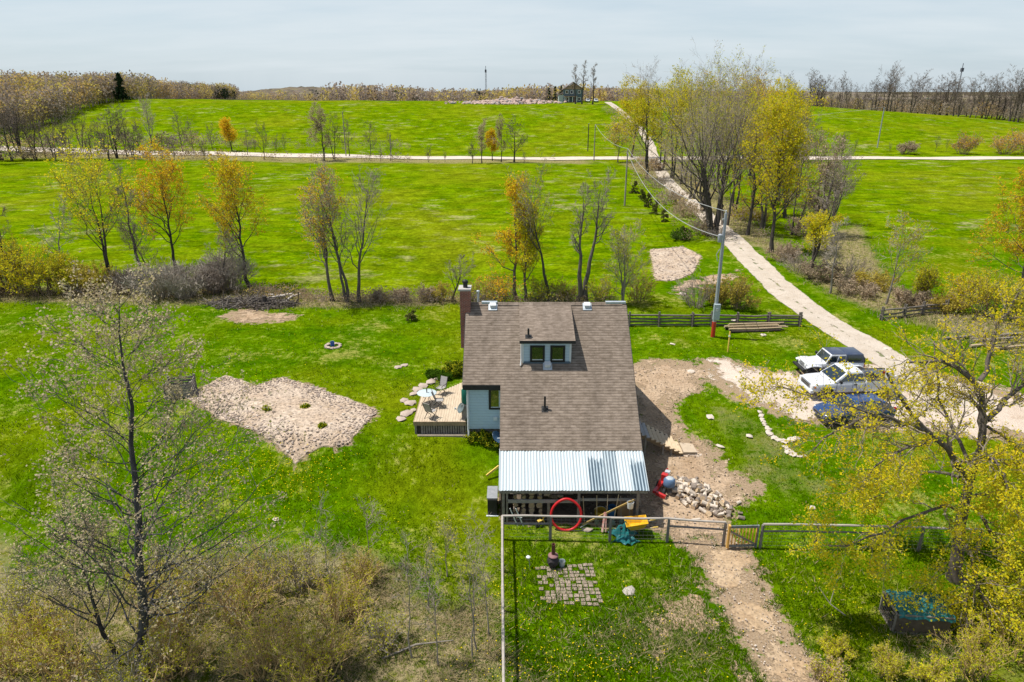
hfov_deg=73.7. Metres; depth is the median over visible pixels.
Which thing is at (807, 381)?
pickup truck
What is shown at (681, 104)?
deciduous tree
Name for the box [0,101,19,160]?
deciduous tree
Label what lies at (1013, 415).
gravel parking
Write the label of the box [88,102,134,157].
deciduous tree
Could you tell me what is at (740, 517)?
log
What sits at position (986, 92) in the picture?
deciduous tree
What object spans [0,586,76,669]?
shrub
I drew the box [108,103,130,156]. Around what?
deciduous tree
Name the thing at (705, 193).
deciduous tree
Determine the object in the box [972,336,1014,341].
fallen log
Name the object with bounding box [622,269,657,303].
shrub
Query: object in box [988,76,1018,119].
deciduous tree
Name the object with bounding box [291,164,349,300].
deciduous tree
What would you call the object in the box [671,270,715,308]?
shrub
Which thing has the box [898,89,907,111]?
deciduous tree
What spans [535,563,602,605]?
paved patio
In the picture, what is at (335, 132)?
deciduous tree
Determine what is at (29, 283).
shrub
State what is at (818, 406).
car
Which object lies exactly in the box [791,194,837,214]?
shrub
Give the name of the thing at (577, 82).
deciduous tree
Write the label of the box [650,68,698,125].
deciduous tree
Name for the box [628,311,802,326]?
rail fence
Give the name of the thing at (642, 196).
evergreen shrub
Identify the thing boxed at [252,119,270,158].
deciduous tree
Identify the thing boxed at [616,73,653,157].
deciduous tree
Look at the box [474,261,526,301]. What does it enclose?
shrub
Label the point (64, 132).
deciduous tree
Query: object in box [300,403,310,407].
weed
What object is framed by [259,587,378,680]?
shrub
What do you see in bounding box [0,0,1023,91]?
sky
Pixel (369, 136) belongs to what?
deciduous tree
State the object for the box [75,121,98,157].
deciduous tree
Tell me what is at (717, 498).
log
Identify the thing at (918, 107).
scrub
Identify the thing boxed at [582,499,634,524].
plank
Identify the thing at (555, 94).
conifer tree
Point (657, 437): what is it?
staircase
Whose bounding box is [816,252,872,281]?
shrub
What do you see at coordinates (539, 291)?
shrub
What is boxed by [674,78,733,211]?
deciduous tree
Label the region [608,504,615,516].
barrel
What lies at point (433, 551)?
dandelions
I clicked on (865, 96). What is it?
deciduous tree
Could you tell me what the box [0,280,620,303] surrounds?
brambles
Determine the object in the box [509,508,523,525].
trestle
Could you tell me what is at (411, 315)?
evergreen shrub
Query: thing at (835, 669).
shrub
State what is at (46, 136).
deciduous tree
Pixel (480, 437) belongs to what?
garden plant
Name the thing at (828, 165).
deciduous tree
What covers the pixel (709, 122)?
power line
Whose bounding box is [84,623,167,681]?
shrub
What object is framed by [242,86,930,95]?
hills
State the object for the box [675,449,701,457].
stone pad
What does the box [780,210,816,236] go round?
shrub
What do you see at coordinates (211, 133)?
deciduous tree
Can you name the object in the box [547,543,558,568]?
chiminea
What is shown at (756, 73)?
deciduous tree
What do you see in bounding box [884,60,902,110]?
deciduous tree
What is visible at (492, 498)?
storage bin
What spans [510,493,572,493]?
shelf
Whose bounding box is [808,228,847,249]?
shrub
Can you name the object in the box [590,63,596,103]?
deciduous tree
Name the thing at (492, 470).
board
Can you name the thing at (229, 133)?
deciduous tree
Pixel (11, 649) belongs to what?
shrub
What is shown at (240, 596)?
shrub
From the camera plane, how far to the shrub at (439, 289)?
61.94 m
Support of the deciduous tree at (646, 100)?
on the ground at (438, 216)
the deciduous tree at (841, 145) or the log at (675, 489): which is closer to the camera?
the log at (675, 489)
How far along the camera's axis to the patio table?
39.66 m
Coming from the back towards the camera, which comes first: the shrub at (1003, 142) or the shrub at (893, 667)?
the shrub at (1003, 142)
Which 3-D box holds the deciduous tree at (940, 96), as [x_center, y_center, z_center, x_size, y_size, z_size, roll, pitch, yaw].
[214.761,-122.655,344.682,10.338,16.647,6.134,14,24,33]
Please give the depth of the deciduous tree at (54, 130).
199.18 m
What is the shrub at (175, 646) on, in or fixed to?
on the ground at (438, 216)
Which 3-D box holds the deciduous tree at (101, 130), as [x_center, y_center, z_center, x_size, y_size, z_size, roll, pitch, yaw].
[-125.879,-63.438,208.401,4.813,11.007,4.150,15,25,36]
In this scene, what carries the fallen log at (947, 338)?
on the ground at (438, 216)
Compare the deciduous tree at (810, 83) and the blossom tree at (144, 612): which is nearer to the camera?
the blossom tree at (144, 612)
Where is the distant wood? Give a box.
[236,81,794,102]
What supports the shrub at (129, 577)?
on the ground at (438, 216)
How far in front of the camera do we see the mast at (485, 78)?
802.40 m
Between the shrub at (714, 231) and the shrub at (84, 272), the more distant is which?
the shrub at (714, 231)
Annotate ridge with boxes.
[246,89,1016,99]
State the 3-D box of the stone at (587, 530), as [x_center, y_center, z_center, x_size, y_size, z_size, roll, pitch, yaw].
[3.657,9.176,33.106,0.569,0.302,0.272,0,20,0]
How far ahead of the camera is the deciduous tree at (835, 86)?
358.29 m
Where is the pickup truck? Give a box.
[797,363,901,397]
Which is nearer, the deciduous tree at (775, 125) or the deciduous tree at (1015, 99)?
the deciduous tree at (775, 125)
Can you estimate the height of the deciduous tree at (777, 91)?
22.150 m
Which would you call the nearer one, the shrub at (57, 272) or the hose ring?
the hose ring
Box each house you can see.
[458,279,648,522]
[557,82,582,102]
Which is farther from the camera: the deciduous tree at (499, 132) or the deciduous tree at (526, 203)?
the deciduous tree at (499, 132)
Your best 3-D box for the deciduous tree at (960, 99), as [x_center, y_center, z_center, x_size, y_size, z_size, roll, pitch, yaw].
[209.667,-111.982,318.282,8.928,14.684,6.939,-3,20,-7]
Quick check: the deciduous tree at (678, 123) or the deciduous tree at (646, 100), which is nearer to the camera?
the deciduous tree at (678, 123)
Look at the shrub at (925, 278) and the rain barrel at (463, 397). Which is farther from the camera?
the shrub at (925, 278)
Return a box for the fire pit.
[324,342,341,349]
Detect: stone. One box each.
[396,416,405,420]
[400,410,412,416]
[404,400,415,405]
[412,387,422,391]
[418,383,427,387]
[426,378,435,384]
[582,528,592,532]
[622,585,634,594]
[706,414,713,418]
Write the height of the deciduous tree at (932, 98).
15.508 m
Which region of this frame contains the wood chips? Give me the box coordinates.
[589,359,761,537]
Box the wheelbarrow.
[620,515,657,536]
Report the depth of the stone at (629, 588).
29.02 m
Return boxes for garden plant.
[424,368,440,378]
[435,370,452,381]
[441,359,462,377]
[463,429,491,442]
[482,432,499,447]
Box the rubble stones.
[652,246,700,279]
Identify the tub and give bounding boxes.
[594,506,605,519]
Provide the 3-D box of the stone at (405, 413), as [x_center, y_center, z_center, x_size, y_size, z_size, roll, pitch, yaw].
[-6.215,4.252,40.318,0.737,0.273,0.870,0,20,0]
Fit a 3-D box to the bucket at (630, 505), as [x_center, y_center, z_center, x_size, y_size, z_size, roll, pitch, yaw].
[5.720,7.870,32.990,0.355,0.435,0.335,0,20,0]
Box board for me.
[486,465,498,475]
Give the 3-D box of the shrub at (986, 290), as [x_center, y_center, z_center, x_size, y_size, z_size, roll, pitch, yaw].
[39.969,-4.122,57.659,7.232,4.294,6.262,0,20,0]
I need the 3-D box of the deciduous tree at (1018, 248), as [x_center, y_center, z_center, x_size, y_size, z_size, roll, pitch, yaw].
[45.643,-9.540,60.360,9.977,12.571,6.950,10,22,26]
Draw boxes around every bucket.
[559,559,564,567]
[627,500,633,508]
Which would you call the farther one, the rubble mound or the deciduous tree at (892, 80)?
the deciduous tree at (892, 80)
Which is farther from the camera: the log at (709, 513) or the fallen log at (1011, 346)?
the fallen log at (1011, 346)
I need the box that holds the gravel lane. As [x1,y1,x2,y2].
[605,102,975,407]
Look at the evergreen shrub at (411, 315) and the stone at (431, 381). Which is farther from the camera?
the evergreen shrub at (411, 315)
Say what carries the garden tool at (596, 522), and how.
on the shed floor
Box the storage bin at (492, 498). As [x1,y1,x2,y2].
[486,486,497,516]
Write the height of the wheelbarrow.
0.871 m
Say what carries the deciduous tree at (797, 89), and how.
on the ground at (438, 216)
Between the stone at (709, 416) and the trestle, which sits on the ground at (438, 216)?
the stone at (709, 416)
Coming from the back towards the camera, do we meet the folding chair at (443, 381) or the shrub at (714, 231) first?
the shrub at (714, 231)
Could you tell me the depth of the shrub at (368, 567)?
29.07 m
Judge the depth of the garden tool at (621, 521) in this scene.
33.39 m
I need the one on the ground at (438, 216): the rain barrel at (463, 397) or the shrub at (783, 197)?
the shrub at (783, 197)
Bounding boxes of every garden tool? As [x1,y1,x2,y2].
[594,495,598,524]
[612,494,618,524]
[619,496,623,524]
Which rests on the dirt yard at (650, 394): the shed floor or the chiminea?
the shed floor
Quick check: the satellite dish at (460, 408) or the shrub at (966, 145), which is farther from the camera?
the shrub at (966, 145)
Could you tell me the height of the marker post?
1.810 m
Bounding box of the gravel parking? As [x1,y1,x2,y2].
[706,357,1023,439]
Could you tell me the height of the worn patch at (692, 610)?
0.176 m
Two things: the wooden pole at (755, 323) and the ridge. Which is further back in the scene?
the ridge
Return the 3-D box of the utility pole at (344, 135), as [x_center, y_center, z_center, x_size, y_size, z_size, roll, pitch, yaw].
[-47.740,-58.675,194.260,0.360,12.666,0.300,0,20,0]
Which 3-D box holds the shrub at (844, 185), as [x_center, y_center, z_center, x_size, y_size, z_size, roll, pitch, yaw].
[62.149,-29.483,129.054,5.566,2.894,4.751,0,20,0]
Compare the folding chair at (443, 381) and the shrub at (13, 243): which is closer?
the folding chair at (443, 381)
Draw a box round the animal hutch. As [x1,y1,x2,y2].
[879,589,955,636]
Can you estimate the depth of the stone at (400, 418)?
39.52 m
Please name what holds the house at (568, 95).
on the ground at (438, 216)
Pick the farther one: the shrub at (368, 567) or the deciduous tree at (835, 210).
the deciduous tree at (835, 210)
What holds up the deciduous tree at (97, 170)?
on the ground at (438, 216)
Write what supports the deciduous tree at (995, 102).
on the ground at (438, 216)
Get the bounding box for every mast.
[485,66,486,88]
[956,63,963,99]
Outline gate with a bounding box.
[726,524,759,548]
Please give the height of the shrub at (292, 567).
2.609 m
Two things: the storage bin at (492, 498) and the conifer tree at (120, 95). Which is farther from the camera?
the conifer tree at (120, 95)
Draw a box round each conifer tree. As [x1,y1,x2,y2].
[111,72,132,101]
[545,87,552,100]
[552,86,557,100]
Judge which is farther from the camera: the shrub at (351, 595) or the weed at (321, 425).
the weed at (321, 425)
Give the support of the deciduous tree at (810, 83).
on the ground at (438, 216)
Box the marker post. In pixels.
[727,331,730,351]
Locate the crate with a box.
[616,501,632,516]
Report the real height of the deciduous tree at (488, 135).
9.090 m
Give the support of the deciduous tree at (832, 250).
on the ground at (438, 216)
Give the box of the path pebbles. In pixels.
[673,537,816,681]
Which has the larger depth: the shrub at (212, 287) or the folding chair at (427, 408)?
the shrub at (212, 287)
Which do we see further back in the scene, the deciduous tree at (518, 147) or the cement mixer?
the deciduous tree at (518, 147)
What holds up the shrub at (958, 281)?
on the ground at (438, 216)
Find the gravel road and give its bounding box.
[0,146,1023,159]
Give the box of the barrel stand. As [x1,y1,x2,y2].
[462,404,466,417]
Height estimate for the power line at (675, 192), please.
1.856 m
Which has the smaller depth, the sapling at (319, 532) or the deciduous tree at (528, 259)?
the sapling at (319, 532)
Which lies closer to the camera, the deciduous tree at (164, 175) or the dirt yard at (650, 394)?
the dirt yard at (650, 394)
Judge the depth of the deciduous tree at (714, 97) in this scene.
185.26 m
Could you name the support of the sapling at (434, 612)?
on the ground at (438, 216)
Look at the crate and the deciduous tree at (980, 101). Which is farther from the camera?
the deciduous tree at (980, 101)
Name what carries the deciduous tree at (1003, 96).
on the ground at (438, 216)
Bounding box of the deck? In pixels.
[413,383,466,437]
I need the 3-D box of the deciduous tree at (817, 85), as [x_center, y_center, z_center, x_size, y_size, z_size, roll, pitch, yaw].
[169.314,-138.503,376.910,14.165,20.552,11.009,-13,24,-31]
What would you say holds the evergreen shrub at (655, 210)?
on the ground at (438, 216)
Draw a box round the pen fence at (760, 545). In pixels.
[501,514,983,681]
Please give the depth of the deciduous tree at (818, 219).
66.82 m
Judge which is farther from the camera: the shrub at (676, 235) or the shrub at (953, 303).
the shrub at (676, 235)
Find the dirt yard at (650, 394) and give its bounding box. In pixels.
[599,359,764,539]
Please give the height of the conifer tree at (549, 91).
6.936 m
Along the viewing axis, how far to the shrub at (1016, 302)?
55.58 m
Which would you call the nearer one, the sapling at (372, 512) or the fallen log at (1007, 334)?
the sapling at (372, 512)
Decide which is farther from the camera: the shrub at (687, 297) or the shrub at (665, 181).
the shrub at (665, 181)
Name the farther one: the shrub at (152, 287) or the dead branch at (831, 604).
the shrub at (152, 287)
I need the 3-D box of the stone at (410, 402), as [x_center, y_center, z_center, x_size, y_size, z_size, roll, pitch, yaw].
[-6.206,3.763,41.675,0.749,0.242,0.693,0,20,0]
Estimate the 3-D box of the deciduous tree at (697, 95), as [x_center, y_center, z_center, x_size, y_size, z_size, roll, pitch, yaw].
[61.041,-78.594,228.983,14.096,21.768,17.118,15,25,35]
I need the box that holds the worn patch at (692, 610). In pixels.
[645,579,755,681]
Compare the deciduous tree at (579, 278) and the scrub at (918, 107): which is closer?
the deciduous tree at (579, 278)
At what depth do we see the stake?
32.95 m
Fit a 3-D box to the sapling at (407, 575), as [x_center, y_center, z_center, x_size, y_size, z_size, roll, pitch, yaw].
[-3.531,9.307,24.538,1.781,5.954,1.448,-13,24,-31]
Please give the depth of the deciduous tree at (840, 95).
364.84 m
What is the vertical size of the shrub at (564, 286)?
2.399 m
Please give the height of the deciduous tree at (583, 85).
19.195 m
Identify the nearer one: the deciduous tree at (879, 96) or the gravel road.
the gravel road
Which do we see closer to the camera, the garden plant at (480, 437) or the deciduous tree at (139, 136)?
the garden plant at (480, 437)
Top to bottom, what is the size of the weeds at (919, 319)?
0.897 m
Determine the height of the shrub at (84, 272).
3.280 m
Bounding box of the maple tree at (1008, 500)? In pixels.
[731,277,1023,660]
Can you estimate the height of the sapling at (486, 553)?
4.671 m
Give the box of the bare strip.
[669,269,742,294]
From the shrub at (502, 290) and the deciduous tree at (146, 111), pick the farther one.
the deciduous tree at (146, 111)
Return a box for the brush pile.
[199,291,306,310]
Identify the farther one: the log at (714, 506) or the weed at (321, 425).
the weed at (321, 425)
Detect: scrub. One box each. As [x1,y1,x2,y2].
[0,130,412,161]
[603,105,769,240]
[773,89,1023,120]
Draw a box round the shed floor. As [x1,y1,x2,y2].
[498,489,640,522]
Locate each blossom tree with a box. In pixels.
[0,251,306,681]
[2,481,163,667]
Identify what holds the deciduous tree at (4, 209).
on the ground at (438, 216)
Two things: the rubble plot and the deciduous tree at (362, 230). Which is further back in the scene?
the rubble plot
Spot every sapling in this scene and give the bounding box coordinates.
[300,488,343,609]
[353,494,386,560]
[391,529,429,658]
[411,537,441,606]
[413,570,448,665]
[430,516,459,576]
[448,521,489,658]
[455,507,496,651]
[470,535,500,635]
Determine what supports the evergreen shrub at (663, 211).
on the ground at (438, 216)
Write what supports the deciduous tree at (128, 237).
on the ground at (438, 216)
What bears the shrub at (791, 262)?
on the ground at (438, 216)
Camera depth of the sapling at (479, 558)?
24.55 m
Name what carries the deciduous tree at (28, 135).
on the ground at (438, 216)
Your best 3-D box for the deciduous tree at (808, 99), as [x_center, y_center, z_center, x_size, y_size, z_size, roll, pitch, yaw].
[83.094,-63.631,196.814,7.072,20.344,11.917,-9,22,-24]
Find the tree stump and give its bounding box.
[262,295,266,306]
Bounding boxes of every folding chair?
[422,403,437,420]
[431,389,443,408]
[434,376,447,395]
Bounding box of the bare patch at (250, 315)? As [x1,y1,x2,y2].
[217,309,293,322]
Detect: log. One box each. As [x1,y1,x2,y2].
[552,493,557,498]
[672,487,678,492]
[688,490,695,495]
[698,507,705,513]
[706,510,712,516]
[710,504,718,508]
[713,494,719,500]
[737,515,744,519]
[943,335,973,339]
[969,342,991,346]
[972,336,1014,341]
[993,344,1023,349]
[999,332,1022,335]
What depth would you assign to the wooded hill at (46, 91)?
303.40 m
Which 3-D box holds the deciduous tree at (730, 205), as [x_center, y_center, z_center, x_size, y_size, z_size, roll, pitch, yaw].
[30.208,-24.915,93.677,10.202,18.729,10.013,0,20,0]
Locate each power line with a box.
[596,107,879,124]
[628,149,724,210]
[630,159,717,235]
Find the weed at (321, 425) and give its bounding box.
[317,422,327,428]
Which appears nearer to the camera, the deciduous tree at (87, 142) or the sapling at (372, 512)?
the sapling at (372, 512)
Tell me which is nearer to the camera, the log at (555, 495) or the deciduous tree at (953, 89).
the log at (555, 495)
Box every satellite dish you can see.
[454,403,463,412]
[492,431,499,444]
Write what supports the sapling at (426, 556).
on the ground at (438, 216)
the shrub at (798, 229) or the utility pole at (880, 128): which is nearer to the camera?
the shrub at (798, 229)
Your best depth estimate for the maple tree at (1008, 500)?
26.47 m
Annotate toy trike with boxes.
[535,514,546,527]
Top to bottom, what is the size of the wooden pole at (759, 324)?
0.262 m
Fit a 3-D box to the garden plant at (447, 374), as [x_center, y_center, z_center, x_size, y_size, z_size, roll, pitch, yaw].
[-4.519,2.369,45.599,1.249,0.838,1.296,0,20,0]
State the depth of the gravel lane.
61.40 m
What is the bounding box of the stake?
[601,512,606,531]
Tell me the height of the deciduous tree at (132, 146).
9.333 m
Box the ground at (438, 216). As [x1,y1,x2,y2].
[0,92,1023,681]
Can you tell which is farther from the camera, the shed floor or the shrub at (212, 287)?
the shrub at (212, 287)
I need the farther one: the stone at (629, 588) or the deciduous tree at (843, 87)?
the deciduous tree at (843, 87)
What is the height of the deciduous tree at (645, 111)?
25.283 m
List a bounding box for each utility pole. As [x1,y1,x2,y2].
[342,112,346,155]
[593,125,595,160]
[624,149,627,205]
[711,210,727,337]
[877,107,884,147]
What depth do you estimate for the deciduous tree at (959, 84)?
326.80 m
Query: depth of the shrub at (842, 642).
25.68 m
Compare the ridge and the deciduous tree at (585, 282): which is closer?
the deciduous tree at (585, 282)
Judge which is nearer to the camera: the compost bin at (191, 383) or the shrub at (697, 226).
the compost bin at (191, 383)
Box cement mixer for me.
[652,468,674,498]
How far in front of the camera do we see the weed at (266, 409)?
40.57 m
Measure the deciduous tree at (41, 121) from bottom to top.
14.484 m
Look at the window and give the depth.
37.10 m
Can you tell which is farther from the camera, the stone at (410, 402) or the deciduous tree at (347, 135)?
the deciduous tree at (347, 135)
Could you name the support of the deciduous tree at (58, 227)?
on the ground at (438, 216)
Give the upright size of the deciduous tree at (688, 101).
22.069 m
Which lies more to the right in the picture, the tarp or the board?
the tarp
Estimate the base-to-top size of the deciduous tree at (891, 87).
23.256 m
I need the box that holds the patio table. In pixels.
[417,388,436,405]
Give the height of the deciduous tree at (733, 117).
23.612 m
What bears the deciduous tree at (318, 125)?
on the ground at (438, 216)
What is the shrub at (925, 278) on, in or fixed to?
on the ground at (438, 216)
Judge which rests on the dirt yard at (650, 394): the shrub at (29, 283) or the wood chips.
the wood chips
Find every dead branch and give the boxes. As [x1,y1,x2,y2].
[382,640,453,658]
[819,588,844,615]
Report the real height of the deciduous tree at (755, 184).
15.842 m
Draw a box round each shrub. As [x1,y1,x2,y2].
[0,227,49,296]
[0,240,77,296]
[0,548,58,636]
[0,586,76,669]
[0,596,123,681]
[0,601,43,680]
[29,250,102,294]
[52,259,120,294]
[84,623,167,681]
[100,576,224,681]
[103,264,151,293]
[108,254,187,299]
[114,562,217,641]
[118,537,185,599]
[146,260,213,299]
[161,531,230,595]
[184,537,297,635]
[187,261,234,294]
[192,243,259,290]
[195,570,317,681]
[213,521,300,601]
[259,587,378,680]
[264,617,361,681]
[265,533,340,594]
[294,551,380,629]
[335,545,386,585]
[350,603,411,661]
[369,285,385,301]
[389,287,410,301]
[405,309,417,320]
[416,282,441,301]
[428,281,453,301]
[461,276,498,300]
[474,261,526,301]
[518,275,560,301]
[541,273,577,301]
[585,272,621,301]
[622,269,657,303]
[628,181,639,193]
[638,158,666,170]
[638,189,645,199]
[643,171,669,188]
[643,192,653,207]
[650,200,659,214]
[658,186,689,204]
[660,209,668,221]
[669,199,702,217]
[670,226,692,240]
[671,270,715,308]
[688,215,722,236]
[698,275,739,305]
[707,224,737,239]
[722,270,761,309]
[728,203,756,219]
[745,205,778,224]
[764,238,803,260]
[765,189,801,204]
[777,246,820,274]
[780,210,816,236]
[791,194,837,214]
[799,256,846,282]
[804,652,852,681]
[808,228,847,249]
[815,626,859,662]
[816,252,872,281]
[831,181,857,192]
[832,271,881,298]
[855,268,899,291]
[867,639,919,681]
[891,285,936,309]
[896,141,920,154]
[902,257,950,298]
[906,651,962,681]
[925,289,973,312]
[926,609,1023,681]
[938,268,990,301]
[945,267,1023,317]
[949,130,983,153]
[970,590,1023,665]
[976,264,1023,321]
[984,127,1023,154]
[1002,126,1023,151]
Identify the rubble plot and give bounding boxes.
[650,247,701,280]
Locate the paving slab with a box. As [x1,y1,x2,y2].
[679,442,696,453]
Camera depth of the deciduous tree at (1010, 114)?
299.60 m
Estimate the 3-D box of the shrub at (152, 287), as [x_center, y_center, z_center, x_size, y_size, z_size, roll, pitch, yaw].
[-32.376,-5.831,62.528,6.333,4.001,6.913,0,20,0]
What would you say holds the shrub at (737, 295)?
on the ground at (438, 216)
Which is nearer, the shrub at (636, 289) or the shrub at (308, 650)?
the shrub at (308, 650)
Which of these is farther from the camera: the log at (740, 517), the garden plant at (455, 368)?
the garden plant at (455, 368)
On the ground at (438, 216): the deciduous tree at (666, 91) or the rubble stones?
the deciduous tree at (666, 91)
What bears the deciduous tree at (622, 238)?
on the ground at (438, 216)
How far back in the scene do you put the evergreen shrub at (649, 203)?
112.47 m
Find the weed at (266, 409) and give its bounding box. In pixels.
[262,404,271,410]
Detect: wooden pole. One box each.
[728,325,777,327]
[729,322,783,324]
[729,327,781,329]
[731,329,780,332]
[732,324,777,325]
[736,326,787,327]
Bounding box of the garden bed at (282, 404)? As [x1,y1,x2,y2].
[187,375,376,463]
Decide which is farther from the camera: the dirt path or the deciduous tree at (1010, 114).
the deciduous tree at (1010, 114)
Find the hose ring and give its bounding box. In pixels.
[550,498,582,531]
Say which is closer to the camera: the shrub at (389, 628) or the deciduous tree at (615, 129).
the shrub at (389, 628)
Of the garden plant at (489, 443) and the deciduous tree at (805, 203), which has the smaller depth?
the garden plant at (489, 443)
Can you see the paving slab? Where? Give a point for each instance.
(686, 448)
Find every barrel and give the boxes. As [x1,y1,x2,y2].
[461,388,466,403]
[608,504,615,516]
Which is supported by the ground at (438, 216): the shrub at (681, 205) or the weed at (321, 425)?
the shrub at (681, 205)
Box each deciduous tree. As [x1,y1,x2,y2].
[0,82,5,159]
[0,84,31,159]
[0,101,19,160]
[0,103,31,153]
[0,206,16,291]
[9,106,46,159]
[23,106,55,157]
[28,194,75,264]
[35,123,62,160]
[36,131,138,275]
[44,116,70,147]
[54,101,88,148]
[54,111,74,155]
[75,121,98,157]
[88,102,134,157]
[90,116,105,150]
[96,126,113,160]
[101,160,149,266]
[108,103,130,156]
[113,136,198,267]
[116,212,162,268]
[120,126,138,158]
[126,118,144,153]
[133,92,155,146]
[154,138,165,158]
[170,108,186,150]
[170,139,177,159]
[183,117,196,152]
[192,149,273,287]
[199,139,207,157]
[200,222,241,293]
[204,123,216,149]
[217,116,237,150]
[239,126,252,154]
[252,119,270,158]
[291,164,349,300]
[295,155,359,302]
[306,100,333,160]
[317,108,343,158]
[329,164,392,301]
[340,118,356,155]
[362,119,378,154]
[383,132,392,160]
[445,252,474,301]
[468,139,477,163]
[470,171,541,300]
[473,118,489,163]
[484,127,500,160]
[491,113,506,161]
[502,114,527,161]
[504,147,556,301]
[511,197,546,300]
[568,179,596,301]
[572,65,579,103]
[577,60,588,103]
[582,167,615,301]
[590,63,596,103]
[599,217,653,300]
[600,115,637,161]
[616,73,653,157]
[617,56,681,178]
[625,39,778,236]
[627,79,663,139]
[644,67,695,169]
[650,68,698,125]
[652,64,707,178]
[656,84,720,183]
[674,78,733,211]
[676,73,712,139]
[678,67,746,198]
[691,69,732,157]
[696,44,775,163]
[697,87,776,224]
[713,54,775,176]
[714,54,767,216]
[726,110,778,235]
[733,67,784,157]
[733,98,800,227]
[737,78,828,204]
[742,82,821,252]
[743,71,786,175]
[749,75,786,163]
[764,130,818,217]
[766,76,812,132]
[776,83,833,161]
[780,69,793,90]
[787,109,822,197]
[789,142,837,235]
[794,85,817,128]
[797,133,854,278]
[798,130,859,234]
[807,68,818,102]
[807,71,831,103]
[809,126,828,155]
[813,75,830,106]
[819,76,835,106]
[820,144,866,224]
[822,218,850,293]
[829,79,839,105]
[834,83,843,107]
[836,72,851,107]
[838,131,850,154]
[841,77,855,107]
[853,88,865,108]
[862,86,870,109]
[866,75,882,109]
[867,80,889,110]
[871,207,938,303]
[877,66,899,109]
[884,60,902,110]
[886,66,904,111]
[892,79,910,111]
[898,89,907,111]
[902,74,925,112]
[913,73,922,112]
[914,69,932,100]
[920,83,935,113]
[927,83,941,113]
[929,83,949,114]
[933,76,956,114]
[939,71,963,114]
[944,73,965,115]
[952,85,970,116]
[959,78,980,116]
[966,164,1023,292]
[969,74,985,117]
[974,83,989,117]
[978,72,1001,117]
[979,74,1005,118]
[986,86,1004,117]
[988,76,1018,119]
[992,82,1021,119]
[1001,67,1023,120]
[1011,80,1023,121]
[1012,72,1023,121]
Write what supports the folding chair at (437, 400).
on the deck
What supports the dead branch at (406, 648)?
on the ground at (438, 216)
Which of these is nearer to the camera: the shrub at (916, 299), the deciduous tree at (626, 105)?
the shrub at (916, 299)
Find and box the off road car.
[793,347,864,373]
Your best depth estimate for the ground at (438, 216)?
53.04 m
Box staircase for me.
[640,422,683,455]
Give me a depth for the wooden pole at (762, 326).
54.16 m
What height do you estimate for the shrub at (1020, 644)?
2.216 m
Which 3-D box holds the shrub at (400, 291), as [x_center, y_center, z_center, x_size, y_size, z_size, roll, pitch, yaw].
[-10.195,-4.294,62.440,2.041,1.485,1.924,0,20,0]
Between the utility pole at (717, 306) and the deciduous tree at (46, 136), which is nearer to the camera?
the utility pole at (717, 306)
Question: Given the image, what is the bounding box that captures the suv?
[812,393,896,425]
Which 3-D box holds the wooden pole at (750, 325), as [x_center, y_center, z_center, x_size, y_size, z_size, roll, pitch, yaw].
[19.107,-1.194,53.992,4.244,0.245,0.194,-3,20,-9]
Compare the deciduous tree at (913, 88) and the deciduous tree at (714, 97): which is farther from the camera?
the deciduous tree at (913, 88)
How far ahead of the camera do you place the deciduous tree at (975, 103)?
312.45 m
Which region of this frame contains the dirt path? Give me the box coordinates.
[677,537,829,681]
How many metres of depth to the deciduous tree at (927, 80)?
357.19 m
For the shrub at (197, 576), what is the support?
on the ground at (438, 216)
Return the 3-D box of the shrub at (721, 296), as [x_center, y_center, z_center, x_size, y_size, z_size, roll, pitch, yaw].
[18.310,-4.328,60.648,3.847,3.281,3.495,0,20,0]
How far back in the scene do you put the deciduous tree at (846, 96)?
359.26 m
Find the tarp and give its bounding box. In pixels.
[608,520,640,544]
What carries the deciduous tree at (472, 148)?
on the ground at (438, 216)
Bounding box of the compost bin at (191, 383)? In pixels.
[162,373,196,399]
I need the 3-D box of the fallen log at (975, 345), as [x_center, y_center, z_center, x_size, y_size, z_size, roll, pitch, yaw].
[35.494,0.268,51.400,2.254,0.283,0.232,-4,20,-10]
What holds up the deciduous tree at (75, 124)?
on the ground at (438, 216)
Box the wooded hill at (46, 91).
[0,69,239,132]
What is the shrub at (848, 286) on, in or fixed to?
on the ground at (438, 216)
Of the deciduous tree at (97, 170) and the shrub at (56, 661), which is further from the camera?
the deciduous tree at (97, 170)
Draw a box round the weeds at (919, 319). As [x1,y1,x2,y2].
[0,208,1023,358]
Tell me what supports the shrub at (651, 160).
on the ground at (438, 216)
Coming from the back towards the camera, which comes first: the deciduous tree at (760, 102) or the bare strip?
the deciduous tree at (760, 102)
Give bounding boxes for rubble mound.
[444,96,566,104]
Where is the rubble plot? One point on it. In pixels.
(660, 259)
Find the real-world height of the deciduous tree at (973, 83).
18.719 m
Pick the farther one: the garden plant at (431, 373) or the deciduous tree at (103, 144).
the deciduous tree at (103, 144)
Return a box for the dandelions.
[1,307,924,681]
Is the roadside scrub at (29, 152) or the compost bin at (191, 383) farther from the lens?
the roadside scrub at (29, 152)
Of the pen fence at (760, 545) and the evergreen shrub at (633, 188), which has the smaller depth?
the pen fence at (760, 545)
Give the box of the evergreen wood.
[179,82,236,99]
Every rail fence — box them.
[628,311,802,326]
[879,299,949,320]

